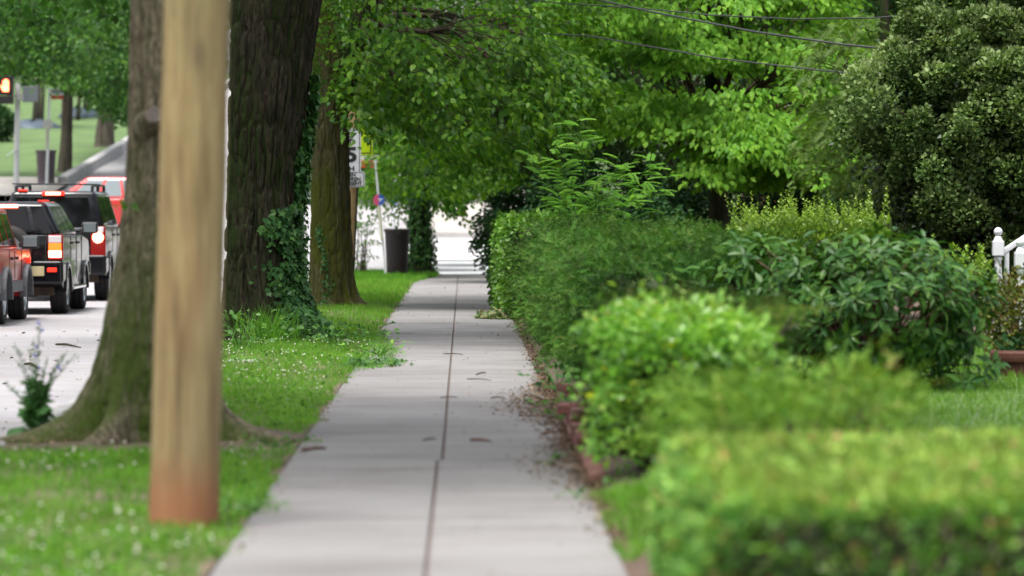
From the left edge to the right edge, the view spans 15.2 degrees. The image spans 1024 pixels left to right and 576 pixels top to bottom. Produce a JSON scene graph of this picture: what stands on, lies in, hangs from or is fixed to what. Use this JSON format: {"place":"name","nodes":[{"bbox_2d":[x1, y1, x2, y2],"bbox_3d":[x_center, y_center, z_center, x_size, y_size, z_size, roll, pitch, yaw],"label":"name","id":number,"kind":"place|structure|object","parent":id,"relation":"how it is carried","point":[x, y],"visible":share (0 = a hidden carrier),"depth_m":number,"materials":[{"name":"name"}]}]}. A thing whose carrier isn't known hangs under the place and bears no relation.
{"place":"outdoors","nodes":[
{"label":"outdoors","id":0,"kind":"place"},
{"bbox_2d":[0,177,66,194],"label":"corner pavement","id":1,"kind":"structure","parent":0,"point":[6,186],"depth_m":122.88,"materials":[{"name":"beige concrete"}]},
{"bbox_2d":[35,150,56,182],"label":"litter bin","id":2,"kind":"object","parent":1,"relation":"on","point":[41,162],"visible":0.84,"depth_m":123.54,"materials":[{"name":"black plastic"}]},
{"bbox_2d":[42,88,62,186],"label":"bus stop","id":3,"kind":"object","parent":1,"relation":"on","point":[47,124],"visible":0.85,"depth_m":122.18,"materials":[{"name":"grey metal"}]},
{"bbox_2d":[58,107,97,117],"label":"covered mound","id":4,"kind":"object","parent":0,"point":[91,114],"visible":0.4,"depth_m":171.25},
{"bbox_2d":[0,73,228,176],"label":"park lawn","id":5,"kind":"structure","parent":0,"point":[32,140],"depth_m":150.17,"materials":[{"name":"green plant"}]},
{"bbox_2d":[0,104,14,141],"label":"park shrub","id":6,"kind":"object","parent":5,"relation":"on","point":[7,128],"visible":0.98,"depth_m":149.44,"materials":[{"name":"green plant"}]},
{"bbox_2d":[32,79,36,121],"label":"sapling","id":7,"kind":"object","parent":5,"relation":"on","point":[34,114],"depth_m":159.58,"materials":[{"name":"brown plant"}]},
{"bbox_2d":[36,77,40,118],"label":"sapling","id":8,"kind":"object","parent":5,"relation":"on","point":[38,102],"visible":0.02,"depth_m":160.57,"materials":[{"name":"brown plant"}]},
{"bbox_2d":[20,119,60,128],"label":"covered mound","id":9,"kind":"object","parent":5,"relation":"on","point":[28,123],"visible":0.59,"depth_m":159.22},
{"bbox_2d":[40,80,44,119],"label":"sapling","id":10,"kind":"object","parent":5,"relation":"on","point":[42,104],"depth_m":161.57,"materials":[{"name":"plant"}]},
{"bbox_2d":[0,0,129,171],"bbox_3d":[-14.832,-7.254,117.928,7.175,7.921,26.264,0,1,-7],"label":"park tree","id":11,"kind":"object","parent":5,"relation":"on","point":[45,58],"visible":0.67,"depth_m":107.69,"materials":[{"name":"green plant"}]},
{"bbox_2d":[76,91,81,119],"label":"sapling","id":12,"kind":"object","parent":5,"relation":"on","point":[78,112],"depth_m":169.57,"materials":[{"name":"brown plant"}]},
{"bbox_2d":[36,0,130,146],"bbox_3d":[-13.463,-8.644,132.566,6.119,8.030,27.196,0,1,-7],"label":"park tree","id":13,"kind":"object","parent":5,"relation":"on","point":[109,109],"visible":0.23,"depth_m":126.58,"materials":[{"name":"green plant"}]},
{"bbox_2d":[0,280,308,433],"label":"road","id":14,"kind":"structure","parent":0,"point":[84,326],"depth_m":45.15,"materials":[{"name":"grey asphalt"}]},
{"bbox_2d":[0,208,38,324],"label":"boxy estate car","id":15,"kind":"object","parent":14,"relation":"on","point":[16,283],"visible":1,"depth_m":56.03,"materials":[{"name":"red paint"}]},
{"bbox_2d":[0,397,76,445],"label":"kerb","id":16,"kind":"structure","parent":14,"relation":"on","point":[57,412],"depth_m":28.47,"materials":[{"name":"concrete"}]},
{"bbox_2d":[0,199,97,312],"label":"sport utility car","id":17,"kind":"object","parent":14,"relation":"on","point":[60,262],"visible":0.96,"depth_m":59.91,"materials":[{"name":"black paint"}]},
{"bbox_2d":[1,331,100,429],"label":"road litter","id":18,"kind":"object","parent":14,"relation":"on","point":[29,356],"visible":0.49,"depth_m":43.10,"materials":[{"name":"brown plant"}]},
{"bbox_2d":[9,183,119,299],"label":"sport utility car","id":19,"kind":"object","parent":14,"relation":"on","point":[81,207],"visible":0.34,"depth_m":68.67,"materials":[{"name":"black paint"}]},
{"bbox_2d":[55,343,80,347],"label":"twig","id":20,"kind":"object","parent":14,"relation":"on","point":[65,344],"visible":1,"depth_m":45.82,"materials":[{"name":"wood"}]},
{"bbox_2d":[0,283,411,575],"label":"verge","id":21,"kind":"structure","parent":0,"point":[209,565],"depth_m":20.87,"materials":[{"name":"green plant"}]},
{"bbox_2d":[4,321,79,434],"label":"chicory plant","id":22,"kind":"object","parent":21,"relation":"on","point":[36,412],"visible":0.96,"depth_m":25.39,"materials":[{"name":"green plant"}]},
{"bbox_2d":[0,0,310,455],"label":"street tree","id":23,"kind":"object","parent":21,"relation":"on","point":[114,400],"visible":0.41,"depth_m":24.72,"materials":[{"name":"brown plant"}]},
{"bbox_2d":[0,432,327,449],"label":"root litter","id":24,"kind":"object","parent":21,"relation":"on","point":[73,440],"visible":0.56,"depth_m":24.41,"materials":[{"name":"brown plant"}]},
{"bbox_2d":[0,336,373,575],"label":"clover blossoms","id":25,"kind":"object","parent":21,"relation":"on","point":[106,532],"visible":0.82,"depth_m":18.18,"materials":[{"name":"grey"}]},
{"bbox_2d":[0,333,377,575],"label":"clover","id":26,"kind":"object","parent":21,"relation":"on","point":[90,552],"visible":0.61,"depth_m":18.60,"materials":[{"name":"green plant"}]},
{"bbox_2d":[149,0,229,575],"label":"utility pole","id":27,"kind":"object","parent":21,"relation":"on","point":[186,408],"visible":0.91,"depth_m":18.05,"materials":[{"name":"brown wood"}]},
{"bbox_2d":[223,309,288,347],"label":"weed","id":28,"kind":"object","parent":21,"relation":"on","point":[234,316],"visible":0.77,"depth_m":41.42,"materials":[{"name":"green plant"}]},
{"bbox_2d":[225,309,286,341],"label":"weed","id":29,"kind":"object","parent":21,"relation":"on","point":[256,322],"visible":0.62,"depth_m":42.85,"materials":[{"name":"green plant"}]},
{"bbox_2d":[226,303,307,342],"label":"grass tuft","id":30,"kind":"object","parent":21,"relation":"on","point":[276,332],"visible":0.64,"depth_m":43.53,"materials":[{"name":"green plant"}]},
{"bbox_2d":[223,0,327,339],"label":"street tree","id":31,"kind":"object","parent":21,"relation":"on","point":[272,47],"visible":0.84,"depth_m":44.55,"materials":[{"name":"brown plant"}]},
{"bbox_2d":[244,72,350,340],"bbox_3d":[-2.367,-0.889,44.455,1.316,3.250,1.949,-1,1,-26],"label":"ivy","id":32,"kind":"object","parent":31,"relation":"attached to","point":[296,286],"visible":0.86,"depth_m":44.60,"materials":[{"name":"green plant"}]},
{"bbox_2d":[240,434,321,447],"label":"weed","id":33,"kind":"object","parent":21,"relation":"on","point":[287,437],"visible":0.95,"depth_m":24.37,"materials":[{"name":"green plant"}]},
{"bbox_2d":[221,269,440,403],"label":"verge grass","id":34,"kind":"structure","parent":21,"relation":"on","point":[385,290],"depth_m":39.29,"materials":[{"name":"green plant"}]},
{"bbox_2d":[266,325,399,344],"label":"weed","id":35,"kind":"object","parent":21,"relation":"on","point":[331,327],"visible":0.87,"depth_m":42.35,"materials":[{"name":"green plant"}]},
{"bbox_2d":[349,0,363,268],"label":"utility pole","id":36,"kind":"object","parent":21,"relation":"on","point":[354,197],"visible":0.17,"depth_m":65.07,"materials":[{"name":"brown"}]},
{"bbox_2d":[349,129,360,170],"bbox_3d":[-2.860,-2.313,64.933,0.610,0.760,0.011,0,1,-1],"label":"speed sign","id":37,"kind":"object","parent":36,"relation":"attached to","point":[354,158],"visible":0.18,"depth_m":64.93,"materials":[{"name":"white metal"}]},
{"bbox_2d":[350,171,364,186],"bbox_3d":[-2.785,-1.833,64.744,0.610,0.262,0.011,0,1,-1],"label":"sign plaque","id":38,"kind":"object","parent":36,"relation":"attached to","point":[357,178],"visible":0.36,"depth_m":64.74,"materials":[{"name":"white metal"}]},
{"bbox_2d":[361,128,372,154],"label":"school sign","id":39,"kind":"object","parent":36,"relation":"attached to","point":[366,150],"visible":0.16,"depth_m":66.14,"materials":[{"name":"yellow metal"}]},
{"bbox_2d":[423,19,896,78],"bbox_3d":[2.183,-3.696,57.789,0.645,1.899,17.123,-1,1,-32],"label":"service wire","id":40,"kind":"object","parent":36,"relation":"attached to","point":[689,53],"visible":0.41,"depth_m":57.48,"materials":[{"name":"grey"}]},
{"bbox_2d":[530,0,895,19],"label":"service wire","id":41,"kind":"object","parent":36,"relation":"attached to","point":[722,15],"visible":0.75,"depth_m":57.52,"materials":[{"name":"grey"}]},
{"bbox_2d":[597,0,879,48],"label":"service wire","id":42,"kind":"object","parent":36,"relation":"attached to","point":[835,43],"visible":0.7,"depth_m":56.35,"materials":[{"name":"grey"}]},
{"bbox_2d":[355,219,381,272],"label":"corner shrub","id":43,"kind":"object","parent":21,"relation":"on","point":[362,263],"visible":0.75,"depth_m":87.31,"materials":[{"name":"green plant"}]},
{"bbox_2d":[361,155,386,273],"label":"bus stop","id":44,"kind":"object","parent":21,"relation":"on","point":[378,199],"visible":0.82,"depth_m":84.69,"materials":[{"name":"grey metal"}]},
{"bbox_2d":[335,319,414,337],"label":"weed","id":45,"kind":"object","parent":21,"relation":"on","point":[362,327],"visible":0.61,"depth_m":45.33,"materials":[{"name":"green plant"}]},
{"bbox_2d":[354,266,438,282],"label":"rough grass","id":46,"kind":"structure","parent":21,"relation":"on","point":[373,273],"depth_m":83.12,"materials":[{"name":"green plant"}]},
{"bbox_2d":[384,229,410,274],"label":"litter bin","id":47,"kind":"object","parent":21,"relation":"on","point":[397,244],"visible":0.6,"depth_m":85.26,"materials":[{"name":"black plastic"}]},
{"bbox_2d":[339,0,576,273],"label":"street tree","id":48,"kind":"object","parent":21,"relation":"on","point":[422,248],"visible":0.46,"depth_m":87.61,"materials":[{"name":"green plant"}]},
{"bbox_2d":[309,0,625,306],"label":"street tree","id":49,"kind":"object","parent":21,"relation":"on","point":[340,57],"visible":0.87,"depth_m":58.70,"materials":[{"name":"green plant"}]},
{"bbox_2d":[62,87,408,237],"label":"uphill road","id":50,"kind":"structure","parent":0,"point":[115,166],"depth_m":114.58,"materials":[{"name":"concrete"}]},
{"bbox_2d":[69,177,125,227],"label":"hatchback car","id":51,"kind":"object","parent":50,"relation":"on","point":[114,188],"visible":0.05,"depth_m":102.87,"materials":[{"name":"red paint"}]},
{"bbox_2d":[58,78,229,189],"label":"park kerb","id":52,"kind":"structure","parent":50,"relation":"on","point":[87,167],"depth_m":133.00,"materials":[{"name":"grey concrete"}]},
{"bbox_2d":[0,189,478,438],"bbox_3d":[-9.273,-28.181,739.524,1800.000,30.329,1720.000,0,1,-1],"label":"ground","id":53,"kind":"structure","parent":0,"point":[4,197],"depth_m":121.87,"materials":[{"name":"grey"}]},
{"bbox_2d":[0,76,37,191],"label":"signal pole","id":54,"kind":"object","parent":53,"relation":"on","point":[7,86],"visible":0.8,"depth_m":112.60,"materials":[{"name":"grey metal"}]},
{"bbox_2d":[6,3,741,212],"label":"woods","id":55,"kind":"object","parent":53,"relation":"on","point":[28,84],"visible":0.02,"depth_m":119.08,"materials":[{"name":"green plant"}]},
{"bbox_2d":[224,238,487,277],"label":"crossing street","id":56,"kind":"structure","parent":0,"point":[454,257],"depth_m":96.76,"materials":[{"name":"grey asphalt"}]},
{"bbox_2d":[432,233,478,237],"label":"kerb","id":57,"kind":"structure","parent":56,"relation":"on","point":[452,235],"depth_m":103.00,"materials":[{"name":"concrete"}]},
{"bbox_2d":[208,275,628,575],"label":"sidewalk","id":58,"kind":"structure","parent":0,"point":[358,516],"depth_m":21.43,"materials":[{"name":"concrete"}]},
{"bbox_2d":[219,495,291,514],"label":"weed","id":59,"kind":"object","parent":58,"relation":"on","point":[254,504],"visible":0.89,"depth_m":19.09,"materials":[{"name":"green plant"}]},
{"bbox_2d":[188,276,439,575],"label":"edge crumbs","id":60,"kind":"object","parent":58,"relation":"on","point":[326,420],"visible":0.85,"depth_m":27.15,"materials":[{"name":"brown soil"}]},
{"bbox_2d":[301,446,326,450],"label":"twig","id":61,"kind":"object","parent":58,"relation":"on","point":[312,448],"visible":1,"depth_m":23.96,"materials":[{"name":"brown wood"}]},
{"bbox_2d":[328,355,413,366],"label":"weed","id":62,"kind":"object","parent":58,"relation":"on","point":[385,359],"visible":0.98,"depth_m":36.95,"materials":[{"name":"green plant"}]},
{"bbox_2d":[340,339,411,354],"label":"weed","id":63,"kind":"object","parent":58,"relation":"on","point":[383,351],"visible":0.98,"depth_m":39.67,"materials":[{"name":"green plant"}]},
{"bbox_2d":[315,282,595,573],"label":"scattered litter","id":64,"kind":"object","parent":58,"relation":"on","point":[465,431],"visible":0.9,"depth_m":26.17,"materials":[{"name":"brown plant"}]},
{"bbox_2d":[470,438,491,441],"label":"twig","id":65,"kind":"object","parent":58,"relation":"on","point":[477,439],"visible":1,"depth_m":24.90,"materials":[{"name":"brown wood"}]},
{"bbox_2d":[473,306,521,319],"bbox_3d":[-0.173,0.369,53.719,0.776,0.240,1.895,0,1,-1],"label":"leaf pile","id":66,"kind":"object","parent":58,"relation":"on","point":[489,314],"visible":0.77,"depth_m":53.22,"materials":[{"name":"plant"}]},
{"bbox_2d":[468,318,632,547],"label":"leaf litter","id":67,"kind":"object","parent":58,"relation":"on","point":[587,481],"visible":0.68,"depth_m":24.56,"materials":[{"name":"brown plant"}]},
{"bbox_2d":[525,394,578,420],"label":"weed","id":68,"kind":"object","parent":67,"relation":"on","point":[549,411],"visible":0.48,"depth_m":27.34,"materials":[{"name":"green plant"}]},
{"bbox_2d":[535,449,566,464],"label":"weed","id":69,"kind":"object","parent":58,"relation":"on","point":[556,456],"visible":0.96,"depth_m":22.63,"materials":[{"name":"green plant"}]},
{"bbox_2d":[556,487,603,498],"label":"weed","id":70,"kind":"object","parent":58,"relation":"on","point":[581,491],"visible":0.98,"depth_m":20.08,"materials":[{"name":"green plant"}]},
{"bbox_2d":[228,0,680,72],"label":"sky","id":71,"kind":"structure","parent":0,"point":[339,0],"materials":[{"name":"white"}]},
{"bbox_2d":[405,186,551,231],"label":"sidewalk","id":72,"kind":"structure","parent":0,"point":[448,225],"depth_m":107.12,"materials":[{"name":"beige concrete"}]},
{"bbox_2d":[308,24,527,205],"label":"street tree","id":73,"kind":"object","parent":72,"relation":"on","point":[386,198],"depth_m":116.72,"materials":[{"name":"green plant"}]},
{"bbox_2d":[589,72,741,223],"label":"yard","id":74,"kind":"structure","parent":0,"point":[644,161],"depth_m":124.84,"materials":[{"name":"green plant"}]},
{"bbox_2d":[513,291,1023,575],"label":"yard","id":75,"kind":"structure","parent":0,"point":[640,566],"depth_m":21.11,"materials":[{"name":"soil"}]},
{"bbox_2d":[466,180,560,282],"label":"evergreen bush","id":76,"kind":"object","parent":75,"relation":"on","point":[497,203],"visible":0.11,"depth_m":79.68,"materials":[{"name":"green plant"}]},
{"bbox_2d":[485,207,588,318],"bbox_3d":[0.402,-0.402,57.187,1.574,1.620,9.497,0,1,-1],"label":"vine hedge","id":77,"kind":"object","parent":75,"relation":"on","point":[504,225],"visible":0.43,"depth_m":53.65,"materials":[{"name":"green plant"}]},
{"bbox_2d":[400,0,695,208],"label":"garden tree","id":78,"kind":"object","parent":75,"relation":"on","point":[619,145],"visible":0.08,"depth_m":79.32,"materials":[{"name":"green plant"}]},
{"bbox_2d":[515,355,582,389],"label":"weed","id":79,"kind":"object","parent":75,"relation":"on","point":[558,375],"visible":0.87,"depth_m":31.85,"materials":[{"name":"green plant"}]},
{"bbox_2d":[539,375,584,402],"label":"weed","id":80,"kind":"object","parent":75,"relation":"on","point":[568,388],"visible":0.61,"depth_m":29.59,"materials":[{"name":"green plant"}]},
{"bbox_2d":[556,383,607,482],"bbox_3d":[0.419,0.902,25.734,0.231,0.202,9.012,0,1,0],"label":"brick edging","id":81,"kind":"object","parent":75,"relation":"on","point":[597,472],"visible":0.57,"depth_m":24.78,"materials":[{"name":"red brick"}]},
{"bbox_2d":[516,118,681,224],"bbox_3d":[1.128,-0.899,50.413,2.199,2.679,1.647,0,1,-1],"label":"locust sapling","id":82,"kind":"object","parent":75,"relation":"on","point":[565,195],"visible":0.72,"depth_m":50.41,"materials":[{"name":"green plant"}]},
{"bbox_2d":[516,146,708,227],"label":"understorey shrub","id":83,"kind":"object","parent":75,"relation":"on","point":[544,192],"visible":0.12,"depth_m":68.78,"materials":[{"name":"green plant"}]},
{"bbox_2d":[585,473,650,561],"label":"edge grass","id":84,"kind":"structure","parent":75,"relation":"on","point":[627,500],"depth_m":18.41,"materials":[{"name":"green plant"}]},
{"bbox_2d":[572,187,698,230],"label":"understorey shrub","id":85,"kind":"object","parent":75,"relation":"on","point":[657,206],"visible":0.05,"depth_m":57.68,"materials":[{"name":"green plant"}]},
{"bbox_2d":[531,0,751,218],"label":"garden tree","id":86,"kind":"object","parent":75,"relation":"on","point":[697,83],"visible":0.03,"depth_m":83.27,"materials":[{"name":"green plant"}]},
{"bbox_2d":[497,205,808,381],"bbox_3d":[1.219,-0.047,40.133,2.710,1.717,18.396,0,1,-1],"label":"yew hedge","id":87,"kind":"object","parent":75,"relation":"on","point":[565,261],"visible":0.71,"depth_m":33.28,"materials":[{"name":"green plant"}]},
{"bbox_2d":[567,276,793,483],"bbox_3d":[0.916,0.496,21.338,1.222,1.133,2.103,0,1,-1],"label":"privet bush","id":88,"kind":"object","parent":75,"relation":"on","point":[648,334],"visible":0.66,"depth_m":20.86,"materials":[{"name":"green plant"}]},
{"bbox_2d":[570,278,831,455],"bbox_3d":[1.115,0.532,23.499,1.483,1.197,3.427,0,1,-1],"label":"yew shrub","id":89,"kind":"object","parent":75,"relation":"on","point":[757,307],"visible":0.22,"depth_m":23.24,"materials":[{"name":"green plant"}]},
{"bbox_2d":[773,314,798,367],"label":"dead branch","id":90,"kind":"object","parent":89,"relation":"attached to","point":[782,333],"visible":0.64,"depth_m":22.34,"materials":[{"name":"brown wood"}]},
{"bbox_2d":[531,0,874,232],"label":"dogwood tree","id":91,"kind":"object","parent":75,"relation":"on","point":[740,140],"visible":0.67,"depth_m":63.43,"materials":[{"name":"green plant"}]},
{"bbox_2d":[634,138,827,229],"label":"understorey shrub","id":92,"kind":"object","parent":75,"relation":"on","point":[704,193],"visible":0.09,"depth_m":70.06,"materials":[{"name":"green plant"}]},
{"bbox_2d":[606,332,953,560],"bbox_3d":[1.236,0.673,17.323,1.722,0.975,3.819,0,1,-1],"label":"juniper","id":93,"kind":"object","parent":75,"relation":"on","point":[770,405],"visible":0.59,"depth_m":16.58,"materials":[{"name":"green plant"}]},
{"bbox_2d":[724,184,893,334],"bbox_3d":[3.051,-0.164,39.782,1.778,1.807,2.472,0,1,-1],"label":"golden hedge","id":94,"kind":"object","parent":75,"relation":"on","point":[821,224],"visible":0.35,"depth_m":39.04,"materials":[{"name":"green plant"}]},
{"bbox_2d":[692,0,951,206],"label":"garden tree","id":95,"kind":"object","parent":75,"relation":"on","point":[780,26],"visible":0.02,"depth_m":75.28,"materials":[{"name":"green plant"}]},
{"bbox_2d":[744,145,918,252],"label":"understorey shrub","id":96,"kind":"object","parent":75,"relation":"on","point":[798,191],"visible":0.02,"depth_m":69.15,"materials":[{"name":"green plant"}]},
{"bbox_2d":[641,424,1023,575],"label":"clipped hedge","id":97,"kind":"object","parent":75,"relation":"on","point":[743,486],"visible":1,"depth_m":12.40,"materials":[{"name":"green plant"}]},
{"bbox_2d":[775,0,938,299],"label":"feathery tree","id":98,"kind":"object","parent":75,"relation":"on","point":[819,136],"visible":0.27,"depth_m":57.10,"materials":[{"name":"green plant"}]},
{"bbox_2d":[742,0,1009,262],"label":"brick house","id":99,"kind":"structure","parent":75,"relation":"on","point":[796,112],"depth_m":79.05,"materials":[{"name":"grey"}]},
{"bbox_2d":[801,168,971,292],"bbox_3d":[6.111,-0.656,62.108,3.372,2.804,2.751,0,1,-1],"label":"understorey shrub","id":100,"kind":"object","parent":75,"relation":"on","point":[831,198],"visible":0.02,"depth_m":61.83,"materials":[{"name":"green plant"}]},
{"bbox_2d":[829,0,1023,314],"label":"evergreen tree","id":101,"kind":"object","parent":75,"relation":"on","point":[962,168],"visible":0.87,"depth_m":46.76,"materials":[{"name":"green plant"}]},
{"bbox_2d":[834,0,1019,248],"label":"garden tree","id":102,"kind":"object","parent":75,"relation":"on","point":[868,10],"visible":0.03,"depth_m":71.60,"materials":[{"name":"green plant"}]},
{"bbox_2d":[992,227,1023,331],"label":"stair railing","id":103,"kind":"object","parent":75,"relation":"on","point":[999,250],"visible":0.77,"depth_m":41.01,"materials":[{"name":"white paint"}]},
{"bbox_2d":[788,337,1023,436],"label":"front lawn","id":104,"kind":"structure","parent":0,"point":[989,417],"depth_m":28.18,"materials":[{"name":"plant"}]},
{"bbox_2d":[684,220,1011,393],"bbox_3d":[2.684,0.179,31.148,2.745,1.461,2.109,0,1,19],"label":"laurel shrub","id":105,"kind":"object","parent":104,"relation":"on","point":[853,302],"visible":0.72,"depth_m":30.68,"materials":[{"name":"green plant"}]},
{"bbox_2d":[912,233,997,341],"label":"golden shrub","id":106,"kind":"object","parent":104,"relation":"on","point":[980,256],"visible":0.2,"depth_m":38.07,"materials":[{"name":"green plant"}]},
{"bbox_2d":[969,263,1023,357],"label":"boxwood","id":107,"kind":"object","parent":104,"relation":"on","point":[1016,292],"visible":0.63,"depth_m":33.75,"materials":[{"name":"green plant"}]},
{"bbox_2d":[987,331,1023,377],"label":"terracotta pot","id":108,"kind":"object","parent":104,"relation":"on","point":[1012,355],"visible":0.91,"depth_m":31.81,"materials":[{"name":"ceramic"}]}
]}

